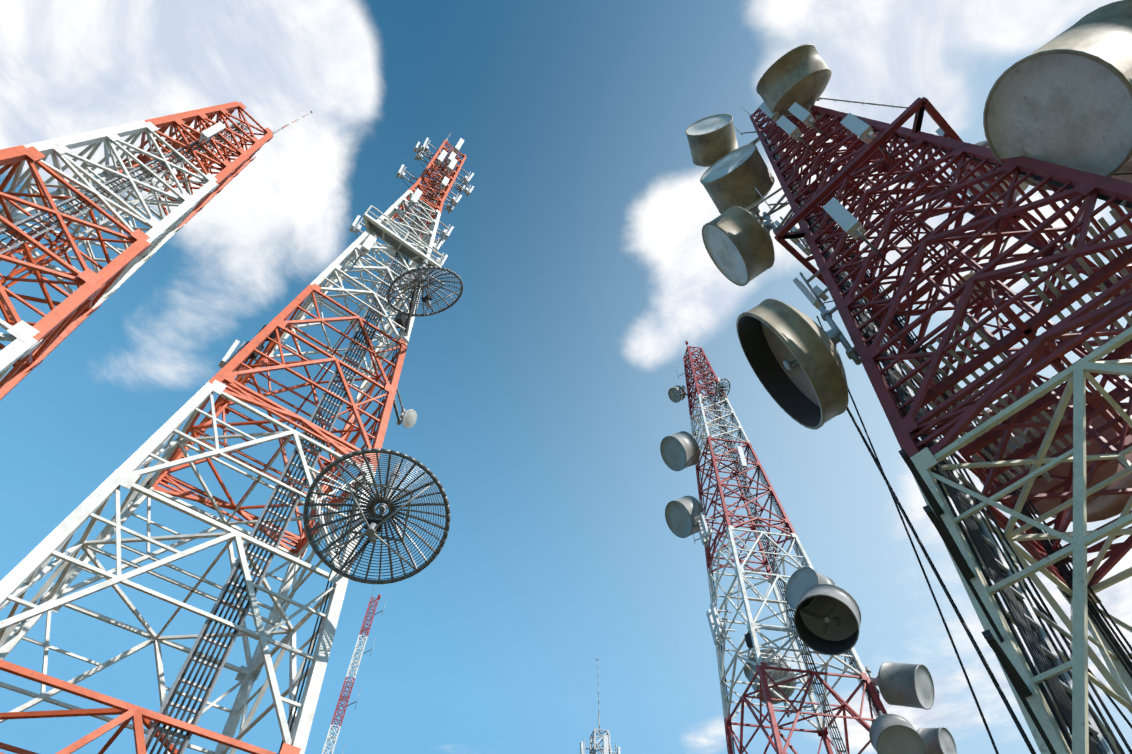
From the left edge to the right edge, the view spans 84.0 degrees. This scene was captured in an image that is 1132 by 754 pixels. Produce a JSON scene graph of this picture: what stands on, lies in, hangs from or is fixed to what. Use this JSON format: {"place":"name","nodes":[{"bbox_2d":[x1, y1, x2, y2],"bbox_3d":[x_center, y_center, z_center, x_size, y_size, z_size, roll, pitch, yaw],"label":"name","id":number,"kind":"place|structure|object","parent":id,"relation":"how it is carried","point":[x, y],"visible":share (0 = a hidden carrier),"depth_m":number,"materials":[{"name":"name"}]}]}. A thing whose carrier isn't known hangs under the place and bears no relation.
{"place":"outdoors","nodes":[
{"label":"outdoors","id":0,"kind":"place"},
{"bbox_2d":[0,0,1131,753],"label":"sky","id":1,"kind":"structure","parent":0,"point":[544,409],"materials":[{"name":"blue"}]},
{"bbox_2d":[898,449,1056,753],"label":"cables","id":2,"kind":"object","parent":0,"point":[1023,691],"visible":0.81,"depth_m":6.75,"materials":[{"name":"black rubber"}]},
{"label":"ground","id":3,"kind":"structure","parent":0,"visible":0},
{"bbox_2d":[0,101,273,399],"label":"tower","id":4,"kind":"structure","parent":3,"relation":"on","point":[26,351],"depth_m":21.79,"materials":[{"name":"metal"}]},
{"bbox_2d":[0,122,247,253],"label":"cable ladder","id":5,"kind":"object","parent":4,"relation":"attached to","point":[42,213],"visible":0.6,"depth_m":20.89,"materials":[{"name":"white metal"}]},
{"bbox_2d":[187,122,225,150],"bbox_3d":[-15.555,-10.321,27.175,1.086,2.460,0.300,-35,-63,22],"label":"panel antenna","id":6,"kind":"object","parent":4,"relation":"attached to","point":[208,134],"visible":1,"depth_m":26.98,"materials":[{"name":"white plastic"}]},
{"bbox_2d":[272,111,312,133],"bbox_3d":[-15.378,-14.293,35.345,0.378,5.618,0.111,0,-56,1],"label":"lightning rod","id":7,"kind":"object","parent":4,"relation":"on","point":[274,132],"visible":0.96,"depth_m":34.64,"materials":[{"name":"white paint"}]},
{"bbox_2d":[0,140,466,753],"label":"tower","id":8,"kind":"structure","parent":3,"relation":"on","point":[38,564],"depth_m":14.94,"materials":[{"name":"white metal"}]},
{"bbox_2d":[218,340,257,368],"bbox_3d":[-10.707,-0.462,20.527,0.964,2.060,0.300,34,-62,-21],"label":"panel antenna","id":9,"kind":"object","parent":8,"relation":"attached to","point":[222,364],"visible":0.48,"depth_m":20.49,"materials":[{"name":"white plastic"}]},
{"bbox_2d":[145,159,457,753],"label":"cable ladder","id":10,"kind":"object","parent":8,"relation":"attached to","point":[168,702],"visible":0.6,"depth_m":12.84,"materials":[{"name":"grey metal"}]},
{"bbox_2d":[278,242,426,753],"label":"cable","id":11,"kind":"object","parent":8,"relation":"attached to","point":[331,570],"visible":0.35,"depth_m":13.04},
{"bbox_2d":[349,215,365,236],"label":"panel antenna","id":12,"kind":"object","parent":8,"relation":"attached to","point":[352,229],"visible":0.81,"depth_m":28.18,"materials":[{"name":"white plastic"}]},
{"bbox_2d":[350,234,376,270],"bbox_3d":[-7.684,-4.650,23.679,0.300,1.860,1.054,34,-62,-21],"label":"panel antenna","id":13,"kind":"object","parent":8,"relation":"attached to","point":[368,243],"visible":1,"depth_m":23.42,"materials":[{"name":"white plastic"}]},
{"bbox_2d":[303,448,449,583],"bbox_3d":[-3.860,5.537,9.364,2.894,12.598,3.290,0,-56,1],"label":"grid dish","id":14,"kind":"object","parent":8,"relation":"attached to","point":[373,526],"visible":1,"depth_m":12.95,"materials":[{"name":"metal"}]},
{"bbox_2d":[363,205,444,270],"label":"platform","id":15,"kind":"structure","parent":8,"relation":"attached to","point":[403,246],"depth_m":26.89,"materials":[{"name":"white paint"}]},
{"bbox_2d":[393,387,416,427],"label":"dish","id":16,"kind":"object","parent":8,"relation":"attached to","point":[407,418],"visible":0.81,"depth_m":20.51,"materials":[{"name":"white paint"}]},
{"bbox_2d":[396,164,417,187],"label":"panel antenna","id":17,"kind":"object","parent":8,"relation":"attached to","point":[401,175],"visible":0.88,"depth_m":35.85,"materials":[{"name":"white plastic"}]},
{"bbox_2d":[402,188,422,216],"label":"panel antenna","id":18,"kind":"object","parent":8,"relation":"attached to","point":[415,198],"visible":1,"depth_m":29.93,"materials":[{"name":"white plastic"}]},
{"bbox_2d":[413,141,432,159],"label":"panel antenna","id":19,"kind":"object","parent":8,"relation":"attached to","point":[416,149],"visible":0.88,"depth_m":39.98,"materials":[{"name":"white plastic"}]},
{"bbox_2d":[386,259,462,335],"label":"grid dish","id":20,"kind":"object","parent":8,"relation":"attached to","point":[418,281],"visible":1,"depth_m":21.55,"materials":[{"name":"metal"}]},
{"bbox_2d":[414,137,437,166],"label":"panel antenna","id":21,"kind":"object","parent":8,"relation":"attached to","point":[423,147],"visible":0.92,"depth_m":40.06,"materials":[{"name":"white plastic"}]},
{"bbox_2d":[424,236,442,253],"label":"panel antenna","id":22,"kind":"object","parent":8,"relation":"attached to","point":[438,246],"visible":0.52,"depth_m":33.08,"materials":[{"name":"white plastic"}]},
{"bbox_2d":[430,250,447,266],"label":"panel antenna","id":23,"kind":"object","parent":8,"relation":"attached to","point":[439,262],"visible":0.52,"depth_m":31.08,"materials":[{"name":"white plastic"}]},
{"bbox_2d":[426,221,453,245],"bbox_3d":[-7.102,-7.989,34.717,1.278,2.361,0.900,34,-62,-21],"label":"panel antenna","id":24,"kind":"object","parent":8,"relation":"attached to","point":[445,234],"visible":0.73,"depth_m":34.68,"materials":[{"name":"white plastic"}]},
{"bbox_2d":[433,176,449,199],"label":"panel antenna","id":25,"kind":"object","parent":8,"relation":"attached to","point":[444,182],"visible":0.98,"depth_m":34.12,"materials":[{"name":"white plastic"}]},
{"bbox_2d":[428,149,457,185],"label":"panel antennas","id":26,"kind":"object","parent":8,"relation":"attached to","point":[451,165],"visible":0.98,"depth_m":35.87,"materials":[{"name":"white plastic"}]},
{"bbox_2d":[443,151,455,169],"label":"panel antenna","id":27,"kind":"object","parent":8,"relation":"attached to","point":[450,157],"visible":0.92,"depth_m":38.20,"materials":[{"name":"white plastic"}]},
{"bbox_2d":[442,191,461,213],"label":"panel antenna","id":28,"kind":"object","parent":8,"relation":"on","point":[454,203],"visible":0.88,"depth_m":37.61,"materials":[{"name":"white plastic"}]},
{"bbox_2d":[453,138,463,152],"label":"panel antenna","id":29,"kind":"object","parent":8,"relation":"attached to","point":[458,145],"visible":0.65,"depth_m":39.93,"materials":[{"name":"white plastic"}]},
{"bbox_2d":[451,168,473,192],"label":"panel antenna","id":30,"kind":"object","parent":8,"relation":"attached to","point":[466,178],"visible":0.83,"depth_m":41.06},
{"bbox_2d":[454,177,473,196],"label":"panel antenna","id":31,"kind":"object","parent":8,"relation":"attached to","point":[467,190],"visible":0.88,"depth_m":40.14,"materials":[{"name":"white plastic"}]},
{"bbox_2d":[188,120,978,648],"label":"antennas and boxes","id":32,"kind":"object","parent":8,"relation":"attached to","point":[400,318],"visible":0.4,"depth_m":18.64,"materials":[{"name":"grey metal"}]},
{"bbox_2d":[322,597,378,753],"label":"mast","id":33,"kind":"object","parent":3,"relation":"on","point":[352,662],"visible":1,"depth_m":40.48,"materials":[{"name":"red metal"}]},
{"bbox_2d":[342,599,386,753],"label":"mast antennas","id":34,"kind":"object","parent":33,"relation":"attached to","point":[370,655],"visible":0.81,"depth_m":41.98,"materials":[{"name":"metal"}]},
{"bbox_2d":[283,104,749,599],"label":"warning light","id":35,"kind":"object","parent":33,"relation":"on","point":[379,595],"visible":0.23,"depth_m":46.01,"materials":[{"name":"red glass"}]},
{"bbox_2d":[589,729,611,753],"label":"tower","id":36,"kind":"structure","parent":3,"relation":"on","point":[593,737],"depth_m":39.49,"materials":[{"name":"white metal"}]},
{"bbox_2d":[580,738,592,753],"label":"panel antenna","id":37,"kind":"object","parent":36,"relation":"on","point":[582,750],"visible":0.93,"depth_m":39.08,"materials":[{"name":"white plastic"}]},
{"bbox_2d":[597,658,599,732],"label":"pole","id":38,"kind":"object","parent":36,"relation":"on","point":[598,697],"visible":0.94,"depth_m":41.87,"materials":[{"name":"metal"}]},
{"bbox_2d":[602,733,608,753],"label":"panel antenna","id":39,"kind":"object","parent":36,"relation":"on","point":[605,745],"visible":0.97,"depth_m":38.37,"materials":[{"name":"white plastic"}]},
{"bbox_2d":[612,743,619,753],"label":"panel antenna","id":40,"kind":"object","parent":36,"relation":"on","point":[617,751],"visible":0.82,"depth_m":39.41,"materials":[{"name":"white plastic"}]},
{"bbox_2d":[683,346,886,753],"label":"tower","id":41,"kind":"structure","parent":3,"relation":"on","point":[753,627],"depth_m":31.66,"materials":[{"name":"metal"}]},
{"bbox_2d":[665,496,706,537],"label":"dish","id":42,"kind":"object","parent":41,"relation":"attached to","point":[682,517],"visible":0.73,"depth_m":36.08,"materials":[{"name":"grey metal"}]},
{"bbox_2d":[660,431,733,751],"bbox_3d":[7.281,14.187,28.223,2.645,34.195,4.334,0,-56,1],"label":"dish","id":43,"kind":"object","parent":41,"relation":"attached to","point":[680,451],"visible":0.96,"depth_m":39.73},
{"bbox_2d":[668,385,734,753],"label":"dish","id":44,"kind":"object","parent":41,"relation":"attached to","point":[676,393],"visible":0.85,"depth_m":46.58,"materials":[{"name":"grey metal"}]},
{"bbox_2d":[697,511,719,552],"bbox_3d":[7.944,8.594,34.959,0.882,2.459,0.900,8,-56,-5],"label":"sector","id":45,"kind":"object","parent":41,"relation":"attached to","point":[705,531],"visible":0.94,"depth_m":34.84,"materials":[{"name":"white plastic"}]},
{"bbox_2d":[706,599,736,655],"bbox_3d":[7.466,11.925,29.974,0.987,2.560,0.900,8,-56,-5],"label":"panel antenna","id":46,"kind":"object","parent":41,"relation":"on","point":[718,628],"visible":1,"depth_m":29.88,"materials":[{"name":"white plastic"}]},
{"bbox_2d":[736,446,746,480],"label":"panel antenna","id":47,"kind":"object","parent":41,"relation":"attached to","point":[742,462],"visible":0.92,"depth_m":37.23,"materials":[{"name":"white plastic"}]},
{"bbox_2d":[697,362,847,753],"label":"cable ladder","id":48,"kind":"object","parent":41,"relation":"attached to","point":[802,645],"visible":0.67,"depth_m":29.68,"materials":[{"name":"grey metal"}]},
{"bbox_2d":[744,649,829,753],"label":"dish","id":49,"kind":"object","parent":41,"relation":"attached to","point":[777,675],"visible":0.38,"depth_m":31.23,"materials":[{"name":"metal"}]},
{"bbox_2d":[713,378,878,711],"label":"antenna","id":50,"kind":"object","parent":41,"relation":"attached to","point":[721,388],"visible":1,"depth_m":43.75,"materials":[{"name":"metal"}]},
{"bbox_2d":[716,383,877,717],"bbox_3d":[12.164,10.837,29.505,3.623,39.803,0.182,-30,-61,20],"label":"cable","id":51,"kind":"object","parent":41,"relation":"attached to","point":[733,422],"visible":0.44,"depth_m":34.13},
{"bbox_2d":[785,567,878,714],"bbox_3d":[11.691,15.350,20.732,3.287,20.617,1.958,28,-60,-17],"label":"dish","id":52,"kind":"object","parent":41,"relation":"attached to","point":[801,581],"visible":0.73,"depth_m":27.67,"materials":[{"name":"grey metal"}]},
{"bbox_2d":[793,584,878,716],"bbox_3d":[11.276,15.038,20.239,2.614,20.147,3.904,-32,-62,21],"label":"dish","id":53,"kind":"object","parent":41,"relation":"attached to","point":[835,631],"visible":0.73,"depth_m":26.85,"materials":[{"name":"grey metal"}]},
{"bbox_2d":[869,711,926,753],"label":"dish","id":54,"kind":"object","parent":41,"relation":"attached to","point":[893,734],"visible":1,"depth_m":22.71,"materials":[{"name":"grey metal"}]},
{"bbox_2d":[865,662,934,714],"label":"dish","id":55,"kind":"object","parent":41,"relation":"attached to","point":[905,684],"visible":0.96,"depth_m":25.21,"materials":[{"name":"grey metal"}]},
{"bbox_2d":[917,727,956,753],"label":"dish","id":56,"kind":"object","parent":41,"relation":"attached to","point":[940,740],"visible":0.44,"depth_m":23.36,"materials":[{"name":"grey metal"}]},
{"bbox_2d":[816,316,998,753],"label":"feeder","id":57,"kind":"object","parent":3,"relation":"on","point":[957,654],"visible":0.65,"depth_m":9.41,"materials":[{"name":"black rubber"}]},
{"bbox_2d":[749,105,1131,753],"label":"tower","id":58,"kind":"structure","parent":3,"relation":"on","point":[1075,483],"depth_m":10.35,"materials":[{"name":"metal"}]},
{"bbox_2d":[759,102,780,121],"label":"panel antenna","id":59,"kind":"object","parent":58,"relation":"attached to","point":[775,116],"visible":0.56,"depth_m":21.93,"materials":[{"name":"white plastic"}]},
{"bbox_2d":[774,214,811,256],"bbox_3d":[7.532,-4.641,19.844,0.900,2.460,1.093,34,-62,-21],"label":"sector","id":60,"kind":"object","parent":58,"relation":"attached to","point":[804,248],"visible":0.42,"depth_m":19.66,"materials":[{"name":"grey metal"}]},
{"bbox_2d":[776,102,828,151],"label":"panel antennas","id":61,"kind":"object","parent":58,"relation":"attached to","point":[800,113],"visible":0.98,"depth_m":19.31,"materials":[{"name":"white plastic"}]},
{"bbox_2d":[793,270,838,309],"bbox_3d":[6.548,-2.336,15.982,0.300,2.360,1.088,34,-62,-21],"label":"sector","id":62,"kind":"object","parent":58,"relation":"attached to","point":[818,293],"visible":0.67,"depth_m":15.98,"materials":[{"name":"grey metal"}]},
{"bbox_2d":[822,197,890,265],"bbox_3d":[6.107,-2.998,13.110,1.177,2.161,0.300,34,-62,-21],"label":"panel antenna","id":63,"kind":"object","parent":58,"relation":"attached to","point":[845,219],"visible":1,"depth_m":12.84,"materials":[{"name":"white plastic"}]},
{"bbox_2d":[817,97,907,108],"bbox_3d":[11.283,-10.926,25.132,4.235,2.651,0.613,-7,-56,6],"label":"cable","id":64,"kind":"object","parent":58,"relation":"attached to","point":[852,101],"visible":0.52,"depth_m":24.93,"materials":[{"name":"grey metal"}]},
{"bbox_2d":[840,113,895,159],"bbox_3d":[7.434,-5.821,15.402,1.072,2.060,0.300,34,-62,-21],"label":"panel antenna","id":65,"kind":"object","parent":58,"relation":"attached to","point":[861,130],"visible":0.9,"depth_m":15.14,"materials":[{"name":"white plastic"}]},
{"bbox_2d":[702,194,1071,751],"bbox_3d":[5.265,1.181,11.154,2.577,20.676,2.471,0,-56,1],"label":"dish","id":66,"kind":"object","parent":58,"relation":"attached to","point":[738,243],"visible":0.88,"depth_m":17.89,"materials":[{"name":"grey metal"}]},
{"bbox_2d":[774,97,1021,327],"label":"platform","id":67,"kind":"structure","parent":58,"relation":"on","point":[918,107],"depth_m":15.26,"materials":[{"name":"red paint"}]},
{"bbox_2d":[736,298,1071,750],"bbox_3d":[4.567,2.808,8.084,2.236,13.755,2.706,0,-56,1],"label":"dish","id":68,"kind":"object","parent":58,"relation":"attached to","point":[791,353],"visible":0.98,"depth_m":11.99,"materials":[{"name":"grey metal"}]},
{"bbox_2d":[685,114,1131,671],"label":"dish","id":69,"kind":"object","parent":58,"relation":"attached to","point":[712,139],"visible":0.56,"depth_m":28.59,"materials":[{"name":"grey metal"}]},
{"bbox_2d":[700,144,1131,664],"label":"dish","id":70,"kind":"object","parent":58,"relation":"attached to","point":[735,177],"visible":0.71,"depth_m":22.22,"materials":[{"name":"grey metal"}]},
{"bbox_2d":[769,139,1097,753],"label":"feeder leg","id":71,"kind":"object","parent":58,"relation":"attached to","point":[1063,703],"visible":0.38,"depth_m":7.50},
{"bbox_2d":[763,132,1111,753],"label":"cable ladder","id":72,"kind":"object","parent":58,"relation":"attached to","point":[1095,734],"visible":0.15,"depth_m":7.79,"materials":[{"name":"metal"}]},
{"bbox_2d":[846,407,1035,753],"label":"feeder","id":73,"kind":"object","parent":58,"relation":"attached to","point":[998,687],"visible":0.9,"depth_m":8.33,"materials":[{"name":"black rubber"}]},
{"bbox_2d":[756,44,1131,204],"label":"antenna","id":74,"kind":"object","parent":58,"relation":"on","point":[801,75],"visible":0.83,"depth_m":20.75,"materials":[{"name":"grey metal"}]},
{"bbox_2d":[932,128,955,173],"bbox_3d":[9.864,-5.828,16.576,0.300,2.260,1.082,34,-62,-21],"label":"panel antenna","id":75,"kind":"object","parent":58,"relation":"attached to","point":[939,131],"visible":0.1,"depth_m":16.86,"materials":[{"name":"white plastic"}]},
{"bbox_2d":[791,190,1131,753],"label":"cable runs","id":76,"kind":"object","parent":58,"relation":"attached to","point":[1040,615],"visible":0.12,"depth_m":8.28,"materials":[{"name":"black rubber"}]},
{"bbox_2d":[827,216,1131,678],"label":"cable","id":77,"kind":"object","parent":58,"relation":"attached to","point":[1091,599],"visible":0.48,"depth_m":10.81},
{"bbox_2d":[884,200,1131,483],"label":"platform","id":78,"kind":"structure","parent":58,"relation":"on","point":[1103,273],"depth_m":10.43,"materials":[{"name":"red paint"}]},
{"bbox_2d":[954,231,1108,308],"bbox_3d":[10.859,1.348,9.077,1.400,17.183,3.154,34,-62,-20],"label":"dish","id":79,"kind":"object","parent":58,"relation":"attached to","point":[969,275],"visible":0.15,"depth_m":15.95,"materials":[{"name":"white paint"}]},
{"bbox_2d":[956,140,1109,285],"bbox_3d":[11.360,-0.350,9.173,2.106,19.271,1.716,0,-56,1],"label":"white dish","id":80,"kind":"object","parent":58,"relation":"attached to","point":[1023,186],"visible":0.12,"depth_m":16.29,"materials":[{"name":"paint"}]},
{"bbox_2d":[961,522,1120,753],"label":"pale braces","id":81,"kind":"object","parent":58,"relation":"attached to","point":[1111,739],"depth_m":7.23,"materials":[{"name":"beige paint"}]},
{"bbox_2d":[972,388,1131,521],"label":"dish","id":82,"kind":"object","parent":58,"relation":"attached to","point":[1104,507],"visible":0.33,"depth_m":12.49,"materials":[{"name":"grey metal"}]},
{"bbox_2d":[981,0,1131,206],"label":"dish","id":83,"kind":"object","parent":58,"relation":"attached to","point":[1064,98],"visible":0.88,"depth_m":10.05,"materials":[{"name":"grey metal"}]},
{"bbox_2d":[1033,160,1131,208],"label":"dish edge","id":84,"kind":"object","parent":83,"relation":"attached to","point":[1124,173],"visible":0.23,"depth_m":10.78,"materials":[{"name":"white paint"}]},
{"bbox_2d":[1025,587,1131,728],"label":"feeder","id":85,"kind":"object","parent":58,"relation":"attached to","point":[1109,697],"visible":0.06,"depth_m":8.44,"materials":[{"name":"black rubber"}]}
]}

